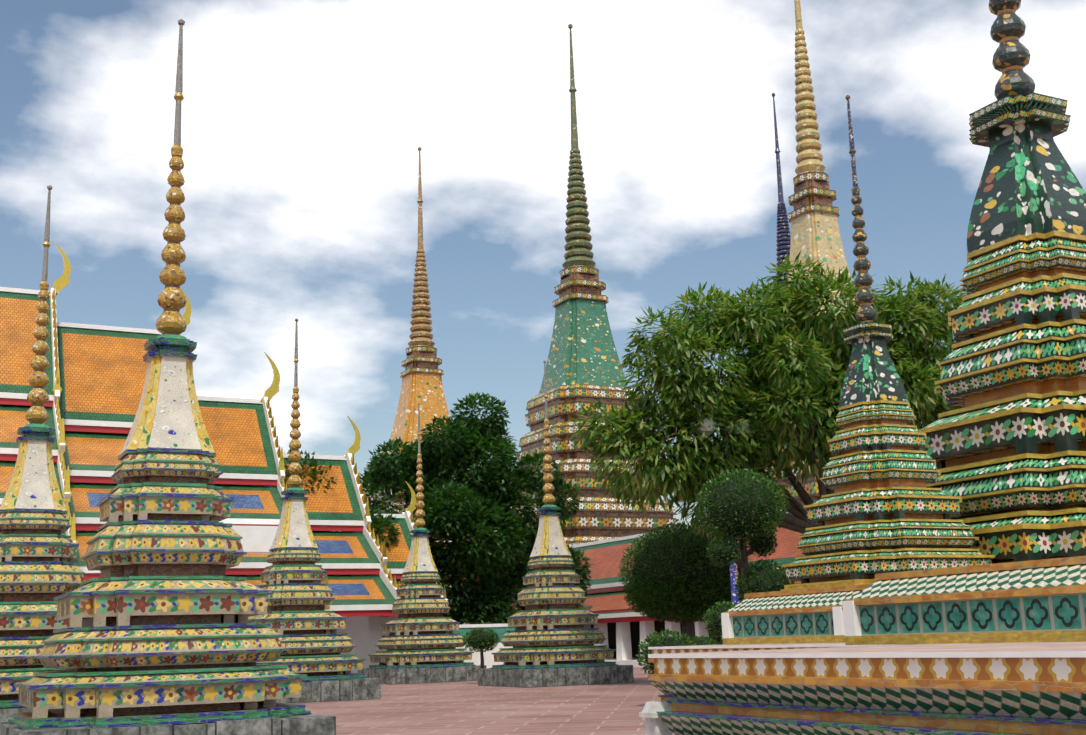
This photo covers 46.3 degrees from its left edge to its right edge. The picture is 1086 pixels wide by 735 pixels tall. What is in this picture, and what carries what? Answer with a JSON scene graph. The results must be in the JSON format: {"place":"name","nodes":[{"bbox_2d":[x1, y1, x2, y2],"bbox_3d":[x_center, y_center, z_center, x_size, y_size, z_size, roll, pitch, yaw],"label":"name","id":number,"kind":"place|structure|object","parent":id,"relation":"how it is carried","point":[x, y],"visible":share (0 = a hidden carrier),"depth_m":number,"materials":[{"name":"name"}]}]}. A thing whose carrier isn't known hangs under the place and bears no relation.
{"place":"outdoors","nodes":[
{"label":"outdoors","id":0,"kind":"place"},
{"bbox_2d":[0,707,31,718],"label":"stone plinth","id":1,"kind":"structure","parent":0,"point":[7,713],"depth_m":20.38,"materials":[{"name":"grey stone"}]},
{"bbox_2d":[293,667,674,734],"bbox_3d":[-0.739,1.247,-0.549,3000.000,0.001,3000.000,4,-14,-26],"label":"pavement","id":2,"kind":"structure","parent":0,"point":[459,708],"depth_m":25.07,"materials":[{"name":"stone"}]},
{"bbox_2d":[0,185,84,707],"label":"chedi","id":3,"kind":"structure","parent":2,"relation":"on","point":[39,571],"depth_m":22.11,"materials":[{"name":"multicoloured tile"}]},
{"bbox_2d":[8,19,310,728],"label":"chedi","id":4,"kind":"structure","parent":2,"relation":"on","point":[160,630],"depth_m":15.45,"materials":[{"name":"multicoloured tile"}]},
{"bbox_2d":[0,713,335,734],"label":"stone plinth","id":5,"kind":"structure","parent":2,"relation":"on","point":[308,724],"depth_m":14.61,"materials":[{"name":"grey stone"}]},
{"bbox_2d":[0,242,447,672],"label":"temple building","id":6,"kind":"structure","parent":2,"relation":"on","point":[94,387],"depth_m":48.25,"materials":[{"name":"orange tile"}]},
{"bbox_2d":[248,318,366,680],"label":"chedi","id":7,"kind":"structure","parent":2,"relation":"on","point":[302,621],"depth_m":32.11,"materials":[{"name":"multicoloured tile"}]},
{"bbox_2d":[225,449,401,546],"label":"tree","id":8,"kind":"object","parent":2,"relation":"on","point":[384,521],"visible":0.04,"depth_m":52.36,"materials":[{"name":"green plant"}]},
{"bbox_2d":[276,678,380,702],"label":"stone plinth","id":9,"kind":"structure","parent":2,"relation":"on","point":[344,690],"depth_m":31.04,"materials":[{"name":"grey stone"}]},
{"bbox_2d":[370,147,469,575],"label":"stupa","id":10,"kind":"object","parent":2,"relation":"on","point":[421,377],"visible":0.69,"depth_m":113.63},
{"bbox_2d":[367,403,475,668],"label":"chedi","id":11,"kind":"structure","parent":2,"relation":"on","point":[421,628],"depth_m":44.54,"materials":[{"name":"multicoloured tile"}]},
{"bbox_2d":[358,665,485,684],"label":"stone plinth","id":12,"kind":"structure","parent":2,"relation":"on","point":[424,675],"depth_m":43.28,"materials":[{"name":"grey stone"}]},
{"bbox_2d":[359,391,593,624],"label":"tree","id":13,"kind":"object","parent":2,"relation":"on","point":[492,554],"visible":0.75,"depth_m":58.95,"materials":[{"name":"green plant"}]},
{"bbox_2d":[462,628,499,667],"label":"mushroom topiary","id":14,"kind":"object","parent":2,"relation":"on","point":[480,640],"visible":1,"depth_m":40.47,"materials":[{"name":"green plant"}]},
{"bbox_2d":[453,623,514,667],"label":"wall","id":15,"kind":"structure","parent":2,"relation":"on","point":[500,630],"depth_m":48.24,"materials":[{"name":"white paint"}]},
{"bbox_2d":[478,665,633,687],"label":"stone plinth","id":16,"kind":"structure","parent":2,"relation":"on","point":[545,677],"depth_m":36.92,"materials":[{"name":"grey stone"}]},
{"bbox_2d":[490,360,617,668],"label":"chedi","id":17,"kind":"structure","parent":16,"relation":"on","point":[552,623],"depth_m":38.03,"materials":[{"name":"multicoloured tile"}]},
{"bbox_2d":[515,24,678,545],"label":"stupa","id":18,"kind":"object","parent":2,"relation":"on","point":[583,364],"visible":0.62,"depth_m":84.33,"materials":[{"name":"green tile"}]},
{"bbox_2d":[447,510,806,666],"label":"building","id":19,"kind":"structure","parent":2,"relation":"on","point":[622,627],"depth_m":61.23,"materials":[{"name":"white paint"}]},
{"bbox_2d":[639,701,671,734],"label":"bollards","id":20,"kind":"object","parent":2,"relation":"on","point":[655,725],"visible":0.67,"depth_m":12.72,"materials":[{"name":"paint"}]},
{"bbox_2d":[635,628,695,674],"bbox_3d":[2.414,5.769,24.523,1.235,1.500,1.242,4,-14,-26],"label":"bush","id":21,"kind":"object","parent":2,"relation":"on","point":[661,640],"visible":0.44,"depth_m":24.41,"materials":[{"name":"green plant"}]},
{"bbox_2d":[688,635,717,645],"bbox_3d":[4.313,7.944,34.529,1.352,1.337,1.348,4,-14,-26],"label":"bush","id":22,"kind":"object","parent":2,"relation":"on","point":[699,640],"visible":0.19,"depth_m":34.43,"materials":[{"name":"green plant"}]},
{"bbox_2d":[697,412,750,603],"bbox_3d":[5.034,4.747,33.802,1.740,7.224,0.540,4,-14,-26],"label":"lamp post","id":23,"kind":"object","parent":2,"relation":"on","point":[733,568],"visible":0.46,"depth_m":33.99,"materials":[{"name":"blue metal"}]},
{"bbox_2d":[693,468,798,640],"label":"topiary balls","id":24,"kind":"object","parent":2,"relation":"on","point":[741,505],"visible":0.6,"depth_m":28.63,"materials":[{"name":"green plant"}]},
{"bbox_2d":[568,251,966,538],"bbox_3d":[8.053,2.852,36.723,14.738,12.045,7.335,4,-14,-26],"label":"mango tree","id":25,"kind":"object","parent":2,"relation":"on","point":[794,375],"visible":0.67,"depth_m":35.12,"materials":[{"name":"green plant"}]},
{"bbox_2d":[767,93,790,418],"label":"stupa spire","id":26,"kind":"structure","parent":2,"relation":"on","point":[783,237],"depth_m":122.38,"materials":[{"name":"blue tile"}]},
{"bbox_2d":[757,0,854,508],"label":"stupa","id":27,"kind":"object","parent":2,"relation":"on","point":[813,221],"visible":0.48,"depth_m":67.98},
{"bbox_2d":[642,556,1085,734],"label":"stupa base","id":28,"kind":"object","parent":2,"relation":"on","point":[993,649],"visible":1,"depth_m":11.90,"materials":[{"name":"tile"}]},
{"bbox_2d":[781,95,994,590],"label":"chedi","id":29,"kind":"structure","parent":28,"relation":"on","point":[883,509],"depth_m":21.18,"materials":[{"name":"tile"}]},
{"bbox_2d":[919,0,1085,563],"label":"chedi","id":30,"kind":"structure","parent":28,"relation":"on","point":[1006,448],"depth_m":23.05,"materials":[{"name":"tile"}]},
{"bbox_2d":[0,0,1085,524],"label":"sky","id":31,"kind":"structure","parent":0,"point":[304,123],"materials":[{"name":"white"}]},
{"bbox_2d":[618,521,750,641],"bbox_3d":[4.365,7.101,38.797,4.118,4.774,4.128,4,-14,-26],"label":"topiary tree","id":32,"kind":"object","parent":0,"point":[677,575],"depth_m":37.72,"materials":[{"name":"green plant"}]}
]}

